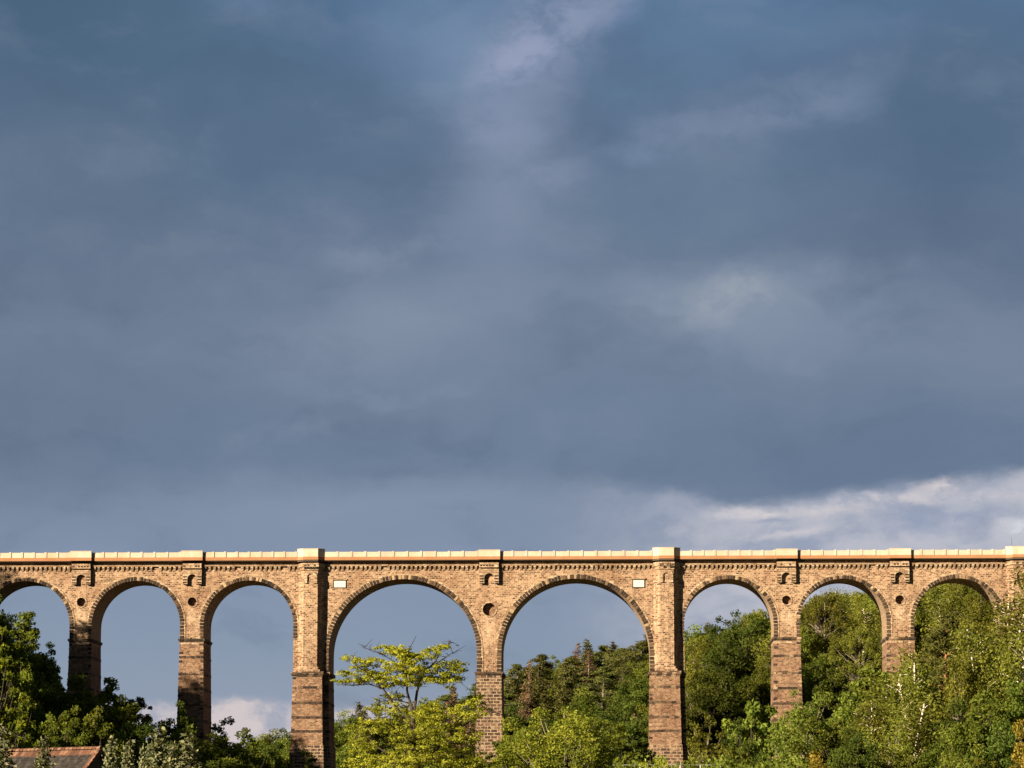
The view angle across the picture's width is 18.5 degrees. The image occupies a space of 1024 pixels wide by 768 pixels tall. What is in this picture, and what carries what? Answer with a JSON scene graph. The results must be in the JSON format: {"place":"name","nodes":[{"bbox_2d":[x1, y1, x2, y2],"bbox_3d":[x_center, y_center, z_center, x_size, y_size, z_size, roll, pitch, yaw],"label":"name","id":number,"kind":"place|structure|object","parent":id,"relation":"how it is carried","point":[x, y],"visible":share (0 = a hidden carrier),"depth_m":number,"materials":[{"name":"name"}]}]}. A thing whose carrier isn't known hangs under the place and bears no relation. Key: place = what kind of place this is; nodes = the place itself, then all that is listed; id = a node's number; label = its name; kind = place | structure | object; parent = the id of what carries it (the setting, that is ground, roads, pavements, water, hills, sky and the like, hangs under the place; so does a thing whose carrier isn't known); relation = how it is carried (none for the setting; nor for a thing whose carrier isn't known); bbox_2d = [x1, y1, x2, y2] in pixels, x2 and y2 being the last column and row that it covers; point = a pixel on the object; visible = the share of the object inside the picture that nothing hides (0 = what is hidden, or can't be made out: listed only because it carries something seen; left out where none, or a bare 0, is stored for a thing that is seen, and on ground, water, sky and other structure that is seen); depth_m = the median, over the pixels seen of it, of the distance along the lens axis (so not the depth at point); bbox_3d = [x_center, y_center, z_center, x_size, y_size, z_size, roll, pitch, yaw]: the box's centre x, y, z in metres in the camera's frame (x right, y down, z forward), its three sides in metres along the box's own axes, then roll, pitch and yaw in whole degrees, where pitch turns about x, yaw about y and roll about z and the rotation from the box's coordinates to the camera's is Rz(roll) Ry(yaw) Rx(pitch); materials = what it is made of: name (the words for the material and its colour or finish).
{"place":"outdoors","nodes":[
{"label":"outdoors","id":0,"kind":"place"},
{"bbox_2d":[6,745,107,767],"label":"house","id":1,"kind":"structure","parent":0,"point":[75,757],"depth_m":204.82,"materials":[{"name":"tile"}]},
{"bbox_2d":[0,0,1023,747],"label":"sky","id":2,"kind":"structure","parent":0,"point":[276,275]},
{"bbox_2d":[620,674,1000,764],"bbox_3d":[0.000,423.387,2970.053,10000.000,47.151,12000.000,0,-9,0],"label":"ground","id":3,"kind":"structure","parent":0,"point":[846,683],"depth_m":512.86,"materials":[{"name":"green plant"}]},
{"bbox_2d":[0,723,16,767],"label":"silver shrub","id":4,"kind":"object","parent":3,"relation":"on","point":[5,745],"visible":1,"depth_m":134.04,"materials":[{"name":"green plant"}]},
{"bbox_2d":[0,594,20,644],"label":"leafy tree","id":5,"kind":"object","parent":3,"relation":"on","point":[5,620],"visible":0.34,"depth_m":424.23,"materials":[{"name":"green plant"}]},
{"bbox_2d":[0,625,34,751],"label":"leafy tree","id":6,"kind":"object","parent":3,"relation":"on","point":[10,675],"visible":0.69,"depth_m":234.12,"materials":[{"name":"green plant"}]},
{"bbox_2d":[1,662,48,747],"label":"leafy tree","id":7,"kind":"object","parent":3,"relation":"on","point":[33,735],"visible":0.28,"depth_m":248.36,"materials":[{"name":"green plant"}]},
{"bbox_2d":[2,611,48,671],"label":"leafy tree","id":8,"kind":"object","parent":3,"relation":"on","point":[24,634],"visible":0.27,"depth_m":411.88,"materials":[{"name":"green plant"}]},
{"bbox_2d":[0,637,54,716],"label":"leafy tree","id":9,"kind":"object","parent":3,"relation":"on","point":[44,705],"visible":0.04,"depth_m":369.05,"materials":[{"name":"green plant"}]},
{"bbox_2d":[2,680,61,743],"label":"leafy tree","id":10,"kind":"object","parent":3,"relation":"on","point":[40,718],"visible":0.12,"depth_m":337.38,"materials":[{"name":"green plant"}]},
{"bbox_2d":[19,650,64,711],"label":"leafy tree","id":11,"kind":"object","parent":3,"relation":"on","point":[38,675],"visible":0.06,"depth_m":383.98,"materials":[{"name":"green plant"}]},
{"bbox_2d":[32,735,56,767],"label":"silver shrub","id":12,"kind":"object","parent":3,"relation":"on","point":[44,761],"visible":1,"depth_m":134.07,"materials":[{"name":"green plant"}]},
{"bbox_2d":[34,641,69,708],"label":"leafy tree","id":13,"kind":"object","parent":3,"relation":"on","point":[50,665],"visible":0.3,"depth_m":403.05,"materials":[{"name":"green plant"}]},
{"bbox_2d":[32,710,89,750],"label":"leafy tree","id":14,"kind":"object","parent":3,"relation":"on","point":[56,739],"visible":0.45,"depth_m":287.80,"materials":[{"name":"green plant"}]},
{"bbox_2d":[51,698,95,749],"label":"leafy tree","id":15,"kind":"object","parent":3,"relation":"on","point":[81,704],"visible":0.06,"depth_m":328.38,"materials":[{"name":"green plant"}]},
{"bbox_2d":[45,671,105,729],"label":"leafy tree","id":16,"kind":"object","parent":3,"relation":"on","point":[61,702],"visible":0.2,"depth_m":368.45,"materials":[{"name":"green plant"}]},
{"bbox_2d":[56,705,130,767],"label":"leafy tree","id":17,"kind":"object","parent":3,"relation":"on","point":[97,735],"visible":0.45,"depth_m":290.02,"materials":[{"name":"green plant"}]},
{"bbox_2d":[96,677,123,717],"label":"leafy tree","id":18,"kind":"object","parent":3,"relation":"on","point":[108,690],"visible":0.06,"depth_m":398.92,"materials":[{"name":"green plant"}]},
{"bbox_2d":[101,735,120,767],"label":"silver shrub","id":19,"kind":"object","parent":3,"relation":"on","point":[110,762],"visible":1,"depth_m":148.93,"materials":[{"name":"green plant"}]},
{"bbox_2d":[77,694,153,764],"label":"leafy tree","id":20,"kind":"object","parent":3,"relation":"on","point":[109,710],"visible":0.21,"depth_m":347.22,"materials":[{"name":"green plant"}]},
{"bbox_2d":[120,739,136,767],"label":"silver shrub","id":21,"kind":"object","parent":3,"relation":"on","point":[127,760],"visible":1,"depth_m":153.90,"materials":[{"name":"green plant"}]},
{"bbox_2d":[112,696,152,747],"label":"leafy tree","id":22,"kind":"object","parent":3,"relation":"on","point":[141,702],"visible":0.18,"depth_m":388.27,"materials":[{"name":"green plant"}]},
{"bbox_2d":[109,720,167,767],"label":"leafy tree","id":23,"kind":"object","parent":3,"relation":"on","point":[140,732],"visible":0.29,"depth_m":327.43,"materials":[{"name":"green plant"}]},
{"bbox_2d":[144,723,170,767],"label":"silver shrub","id":24,"kind":"object","parent":3,"relation":"on","point":[156,753],"visible":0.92,"depth_m":138.99,"materials":[{"name":"green plant"}]},
{"bbox_2d":[145,700,199,750],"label":"leafy tree","id":25,"kind":"object","parent":3,"relation":"on","point":[182,713],"visible":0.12,"depth_m":388.20,"materials":[{"name":"green plant"}]},
{"bbox_2d":[163,741,181,767],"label":"silver shrub","id":26,"kind":"object","parent":3,"relation":"on","point":[169,762],"visible":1,"depth_m":131.09,"materials":[{"name":"green plant"}]},
{"bbox_2d":[165,716,204,759],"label":"leafy tree","id":27,"kind":"object","parent":3,"relation":"on","point":[178,737],"visible":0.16,"depth_m":357.44,"materials":[{"name":"green plant"}]},
{"bbox_2d":[147,734,227,767],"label":"leafy tree","id":28,"kind":"object","parent":3,"relation":"on","point":[216,764],"visible":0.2,"depth_m":296.72,"materials":[{"name":"green plant"}]},
{"bbox_2d":[176,732,204,767],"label":"silver shrub","id":29,"kind":"object","parent":3,"relation":"on","point":[188,760],"visible":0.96,"depth_m":138.97,"materials":[{"name":"green plant"}]},
{"bbox_2d":[181,731,270,767],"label":"leafy tree","id":30,"kind":"object","parent":3,"relation":"on","point":[212,753],"visible":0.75,"depth_m":347.27,"materials":[{"name":"green plant"}]},
{"bbox_2d":[227,743,277,767],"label":"leafy tree","id":31,"kind":"object","parent":3,"relation":"on","point":[249,762],"visible":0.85,"depth_m":347.17,"materials":[{"name":"green plant"}]},
{"bbox_2d":[262,741,293,767],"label":"leafy tree","id":32,"kind":"object","parent":3,"relation":"on","point":[280,760],"visible":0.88,"depth_m":386.95,"materials":[{"name":"green plant"}]},
{"bbox_2d":[334,709,384,761],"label":"leafy tree","id":33,"kind":"object","parent":3,"relation":"on","point":[344,735],"visible":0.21,"depth_m":588.33,"materials":[{"name":"green plant"}]},
{"bbox_2d":[330,637,503,767],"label":"spreading tree","id":34,"kind":"object","parent":3,"relation":"on","point":[412,735],"visible":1,"depth_m":168.57,"materials":[{"name":"green plant"}]},
{"bbox_2d":[484,743,516,767],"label":"bush","id":35,"kind":"object","parent":3,"relation":"on","point":[505,758],"visible":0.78,"depth_m":237.93,"materials":[{"name":"green plant"}]},
{"bbox_2d":[0,546,1023,767],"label":"viaduct","id":36,"kind":"object","parent":3,"relation":"on","point":[491,593],"visible":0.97,"depth_m":457.12,"materials":[{"name":"stone"}]},
{"bbox_2d":[491,718,538,762],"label":"leafy tree","id":37,"kind":"object","parent":3,"relation":"on","point":[511,733],"visible":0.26,"depth_m":427.03,"materials":[{"name":"green plant"}]},
{"bbox_2d":[504,663,534,714],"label":"pine tree","id":38,"kind":"object","parent":3,"relation":"on","point":[519,676],"visible":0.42,"depth_m":599.27,"materials":[{"name":"green plant"}]},
{"bbox_2d":[525,676,550,718],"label":"spruce tree","id":39,"kind":"object","parent":3,"relation":"on","point":[535,698],"visible":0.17,"depth_m":565.27,"materials":[{"name":"green plant"}]},
{"bbox_2d":[523,661,554,719],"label":"spruce tree","id":40,"kind":"object","parent":3,"relation":"on","point":[537,669],"visible":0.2,"depth_m":578.56,"materials":[{"name":"green plant"}]},
{"bbox_2d":[520,654,559,697],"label":"pine tree","id":41,"kind":"object","parent":3,"relation":"on","point":[541,659],"visible":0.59,"depth_m":590.63,"materials":[{"name":"green plant"}]},
{"bbox_2d":[495,706,621,767],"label":"leafy tree","id":42,"kind":"object","parent":3,"relation":"on","point":[579,730],"visible":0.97,"depth_m":246.80,"materials":[{"name":"green plant"}]},
{"bbox_2d":[547,657,574,719],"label":"spruce tree","id":43,"kind":"object","parent":3,"relation":"on","point":[562,700],"visible":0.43,"depth_m":577.75,"materials":[{"name":"green plant"}]},
{"bbox_2d":[547,657,593,714],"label":"pine tree","id":44,"kind":"object","parent":3,"relation":"on","point":[572,661],"visible":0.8,"depth_m":579.78,"materials":[{"name":"green plant"}]},
{"bbox_2d":[573,638,600,705],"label":"spruce tree","id":45,"kind":"object","parent":3,"relation":"on","point":[583,657],"visible":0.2,"depth_m":599.29,"materials":[{"name":"green plant"}]},
{"bbox_2d":[558,688,617,721],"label":"leafy tree","id":46,"kind":"object","parent":3,"relation":"on","point":[586,704],"visible":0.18,"depth_m":553.66,"materials":[{"name":"green plant"}]},
{"bbox_2d":[578,666,621,713],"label":"pine tree","id":47,"kind":"object","parent":3,"relation":"on","point":[605,681],"visible":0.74,"depth_m":567.91,"materials":[{"name":"green plant"}]},
{"bbox_2d":[594,677,648,739],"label":"leafy tree","id":48,"kind":"object","parent":3,"relation":"on","point":[622,693],"visible":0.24,"depth_m":548.75,"materials":[{"name":"green plant"}]},
{"bbox_2d":[606,722,651,767],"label":"leafy tree","id":49,"kind":"object","parent":3,"relation":"on","point":[621,733],"visible":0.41,"depth_m":417.29,"materials":[{"name":"green plant"}]},
{"bbox_2d":[610,642,648,686],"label":"pine tree","id":50,"kind":"object","parent":3,"relation":"on","point":[643,651],"visible":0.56,"depth_m":563.23,"materials":[{"name":"green plant"}]},
{"bbox_2d":[615,702,658,766],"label":"leafy tree","id":51,"kind":"object","parent":3,"relation":"on","point":[638,738],"visible":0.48,"depth_m":436.44,"materials":[{"name":"green plant"}]},
{"bbox_2d":[614,675,696,720],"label":"leafy tree","id":52,"kind":"object","parent":3,"relation":"on","point":[641,697],"visible":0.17,"depth_m":539.64,"materials":[{"name":"green plant"}]},
{"bbox_2d":[388,644,948,767],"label":"undergrowth","id":53,"kind":"object","parent":3,"relation":"on","point":[771,764],"visible":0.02,"depth_m":298.00,"materials":[{"name":"green plant"}]},
{"bbox_2d":[686,715,726,767],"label":"leafy tree","id":54,"kind":"object","parent":3,"relation":"on","point":[699,749],"visible":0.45,"depth_m":473.93,"materials":[{"name":"green plant"}]},
{"bbox_2d":[693,711,726,761],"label":"spruce tree","id":55,"kind":"object","parent":3,"relation":"on","point":[718,729],"visible":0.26,"depth_m":493.16,"materials":[{"name":"green plant"}]},
{"bbox_2d":[684,637,737,683],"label":"leafy tree","id":56,"kind":"object","parent":3,"relation":"on","point":[699,651],"visible":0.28,"depth_m":530.59,"materials":[{"name":"green plant"}]},
{"bbox_2d":[685,666,737,736],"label":"leafy tree","id":57,"kind":"object","parent":3,"relation":"on","point":[690,674],"visible":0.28,"depth_m":518.32,"materials":[{"name":"green plant"}]},
{"bbox_2d":[685,669,744,749],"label":"leafy tree","id":58,"kind":"object","parent":3,"relation":"on","point":[711,701],"visible":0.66,"depth_m":505.60,"materials":[{"name":"green plant"}]},
{"bbox_2d":[678,747,753,767],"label":"bush","id":59,"kind":"object","parent":3,"relation":"on","point":[705,756],"visible":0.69,"depth_m":328.38,"materials":[{"name":"green plant"}]},
{"bbox_2d":[693,632,766,712],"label":"leafy tree","id":60,"kind":"object","parent":3,"relation":"on","point":[717,659],"visible":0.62,"depth_m":517.19,"materials":[{"name":"green plant"}]},
{"bbox_2d":[704,609,770,688],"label":"leafy tree","id":61,"kind":"object","parent":3,"relation":"on","point":[746,635],"visible":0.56,"depth_m":526.75,"materials":[{"name":"green plant"}]},
{"bbox_2d":[715,717,763,767],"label":"leafy tree","id":62,"kind":"object","parent":3,"relation":"on","point":[736,740],"visible":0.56,"depth_m":421.96,"materials":[{"name":"green plant"}]},
{"bbox_2d":[732,658,770,720],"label":"leafy tree","id":63,"kind":"object","parent":3,"relation":"on","point":[762,689],"visible":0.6,"depth_m":498.24,"materials":[{"name":"green plant"}]},
{"bbox_2d":[719,698,786,761],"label":"leafy tree","id":64,"kind":"object","parent":3,"relation":"on","point":[755,720],"visible":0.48,"depth_m":426.98,"materials":[{"name":"green plant"}]},
{"bbox_2d":[751,619,823,683],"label":"leafy tree","id":65,"kind":"object","parent":3,"relation":"on","point":[766,644],"visible":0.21,"depth_m":512.04,"materials":[{"name":"green plant"}]},
{"bbox_2d":[763,669,823,722],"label":"leafy tree","id":66,"kind":"object","parent":3,"relation":"on","point":[805,696],"visible":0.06,"depth_m":486.56,"materials":[{"name":"green plant"}]},
{"bbox_2d":[763,689,855,767],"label":"leafy tree","id":67,"kind":"object","parent":3,"relation":"on","point":[800,715],"visible":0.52,"depth_m":382.01,"materials":[{"name":"green plant"}]},
{"bbox_2d":[800,627,839,692],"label":"leafy tree","id":68,"kind":"object","parent":3,"relation":"on","point":[811,662],"visible":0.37,"depth_m":506.28,"materials":[{"name":"green plant"}]},
{"bbox_2d":[800,591,860,676],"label":"leafy tree","id":69,"kind":"object","parent":3,"relation":"on","point":[823,615],"visible":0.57,"depth_m":519.18,"materials":[{"name":"green plant"}]},
{"bbox_2d":[800,658,860,737],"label":"leafy tree","id":70,"kind":"object","parent":3,"relation":"on","point":[836,690],"visible":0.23,"depth_m":422.38,"materials":[{"name":"green plant"}]},
{"bbox_2d":[788,716,877,767],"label":"leafy tree","id":71,"kind":"object","parent":3,"relation":"on","point":[823,740],"visible":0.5,"depth_m":332.05,"materials":[{"name":"green plant"}]},
{"bbox_2d":[811,694,860,767],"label":"leafy tree","id":72,"kind":"object","parent":3,"relation":"on","point":[838,714],"visible":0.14,"depth_m":377.53,"materials":[{"name":"green plant"}]},
{"bbox_2d":[821,727,882,767],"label":"leafy tree","id":73,"kind":"object","parent":3,"relation":"on","point":[854,756],"visible":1,"depth_m":312.04,"materials":[{"name":"green plant"}]},
{"bbox_2d":[826,627,881,690],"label":"leafy tree","id":74,"kind":"object","parent":3,"relation":"on","point":[859,643],"visible":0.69,"depth_m":503.87,"materials":[{"name":"green plant"}]},
{"bbox_2d":[840,603,880,661],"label":"birch tree","id":75,"kind":"object","parent":3,"relation":"on","point":[864,617],"visible":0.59,"depth_m":513.10,"materials":[{"name":"green plant"}]},
{"bbox_2d":[841,667,889,726],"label":"leafy tree","id":76,"kind":"object","parent":3,"relation":"on","point":[855,684],"visible":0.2,"depth_m":402.73,"materials":[{"name":"green plant"}]},
{"bbox_2d":[839,694,906,767],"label":"birch tree","id":77,"kind":"object","parent":3,"relation":"on","point":[874,725],"visible":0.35,"depth_m":332.58,"materials":[{"name":"green plant"}]},
{"bbox_2d":[819,656,933,761],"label":"birch tree","id":78,"kind":"object","parent":3,"relation":"on","point":[870,690],"visible":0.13,"depth_m":362.04,"materials":[{"name":"green plant"}]},
{"bbox_2d":[861,714,922,767],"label":"leafy tree","id":79,"kind":"object","parent":3,"relation":"on","point":[893,750],"visible":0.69,"depth_m":317.44,"materials":[{"name":"green plant"}]},
{"bbox_2d":[873,654,947,767],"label":"birch tree","id":80,"kind":"object","parent":3,"relation":"on","point":[914,686],"visible":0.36,"depth_m":347.67,"materials":[{"name":"green plant"}]},
{"bbox_2d":[888,635,938,709],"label":"birch tree","id":81,"kind":"object","parent":3,"relation":"on","point":[906,657],"visible":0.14,"depth_m":387.90,"materials":[{"name":"green plant"}]},
{"bbox_2d":[876,689,952,767],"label":"birch tree","id":82,"kind":"object","parent":3,"relation":"on","point":[917,734],"visible":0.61,"depth_m":322.41,"materials":[{"name":"green plant"}]},
{"bbox_2d":[914,593,936,651],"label":"leafy tree","id":83,"kind":"object","parent":3,"relation":"on","point":[917,631],"visible":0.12,"depth_m":525.58,"materials":[{"name":"green plant"}]},
{"bbox_2d":[913,614,967,720],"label":"leafy tree","id":84,"kind":"object","parent":3,"relation":"on","point":[946,623],"visible":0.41,"depth_m":383.68,"materials":[{"name":"green plant"}]},
{"bbox_2d":[917,583,966,632],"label":"birch tree","id":85,"kind":"object","parent":3,"relation":"on","point":[935,597],"visible":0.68,"depth_m":516.90,"materials":[{"name":"green plant"}]},
{"bbox_2d":[915,727,974,767],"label":"leafy tree","id":86,"kind":"object","parent":3,"relation":"on","point":[954,747],"visible":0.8,"depth_m":297.98,"materials":[{"name":"green plant"}]},
{"bbox_2d":[921,695,988,767],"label":"leafy tree","id":87,"kind":"object","parent":3,"relation":"on","point":[957,707],"visible":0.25,"depth_m":320.21,"materials":[{"name":"green plant"}]},
{"bbox_2d":[924,583,985,653],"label":"leafy tree","id":88,"kind":"object","parent":3,"relation":"on","point":[959,592],"visible":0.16,"depth_m":527.03,"materials":[{"name":"green plant"}]},
{"bbox_2d":[925,652,989,742],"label":"leafy tree","id":89,"kind":"object","parent":3,"relation":"on","point":[957,668],"visible":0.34,"depth_m":347.86,"materials":[{"name":"green plant"}]},
{"bbox_2d":[934,591,991,645],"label":"leafy tree","id":90,"kind":"object","parent":3,"relation":"on","point":[967,600],"visible":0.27,"depth_m":516.99,"materials":[{"name":"green plant"}]},
{"bbox_2d":[936,630,1011,719],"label":"birch tree","id":91,"kind":"object","parent":3,"relation":"on","point":[979,640],"visible":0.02,"depth_m":370.61,"materials":[{"name":"green plant"}]},
{"bbox_2d":[941,611,1010,722],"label":"birch tree","id":92,"kind":"object","parent":3,"relation":"on","point":[982,656],"visible":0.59,"depth_m":349.07,"materials":[{"name":"green plant"}]},
{"bbox_2d":[959,603,995,640],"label":"leafy tree","id":93,"kind":"object","parent":3,"relation":"on","point":[969,615],"visible":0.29,"depth_m":501.78,"materials":[{"name":"green plant"}]},
{"bbox_2d":[938,690,1023,765],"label":"leafy tree","id":94,"kind":"object","parent":3,"relation":"on","point":[975,729],"visible":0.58,"depth_m":315.12,"materials":[{"name":"green plant"}]},
{"bbox_2d":[964,587,1023,709],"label":"birch tree","id":95,"kind":"object","parent":3,"relation":"on","point":[1006,620],"visible":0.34,"depth_m":380.36,"materials":[{"name":"green plant"}]},
{"bbox_2d":[966,720,1023,767],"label":"leafy tree","id":96,"kind":"object","parent":3,"relation":"on","point":[1002,753],"visible":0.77,"depth_m":302.12,"materials":[{"name":"green plant"}]},
{"bbox_2d":[975,619,1023,741],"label":"birch tree","id":97,"kind":"object","parent":3,"relation":"on","point":[1009,665],"visible":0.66,"depth_m":344.61,"materials":[{"name":"green plant"}]},
{"bbox_2d":[982,566,1023,651],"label":"birch tree","id":98,"kind":"object","parent":3,"relation":"on","point":[1021,583],"visible":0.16,"depth_m":394.72,"materials":[{"name":"green plant"}]},
{"bbox_2d":[988,679,1023,753],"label":"leafy tree","id":99,"kind":"object","parent":3,"relation":"on","point":[1015,712],"visible":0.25,"depth_m":318.46,"materials":[{"name":"green plant"}]},
{"bbox_2d":[1009,718,1023,767],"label":"bush","id":100,"kind":"object","parent":3,"relation":"on","point":[1019,746],"visible":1,"depth_m":298.12,"materials":[{"name":"yellow plant"}]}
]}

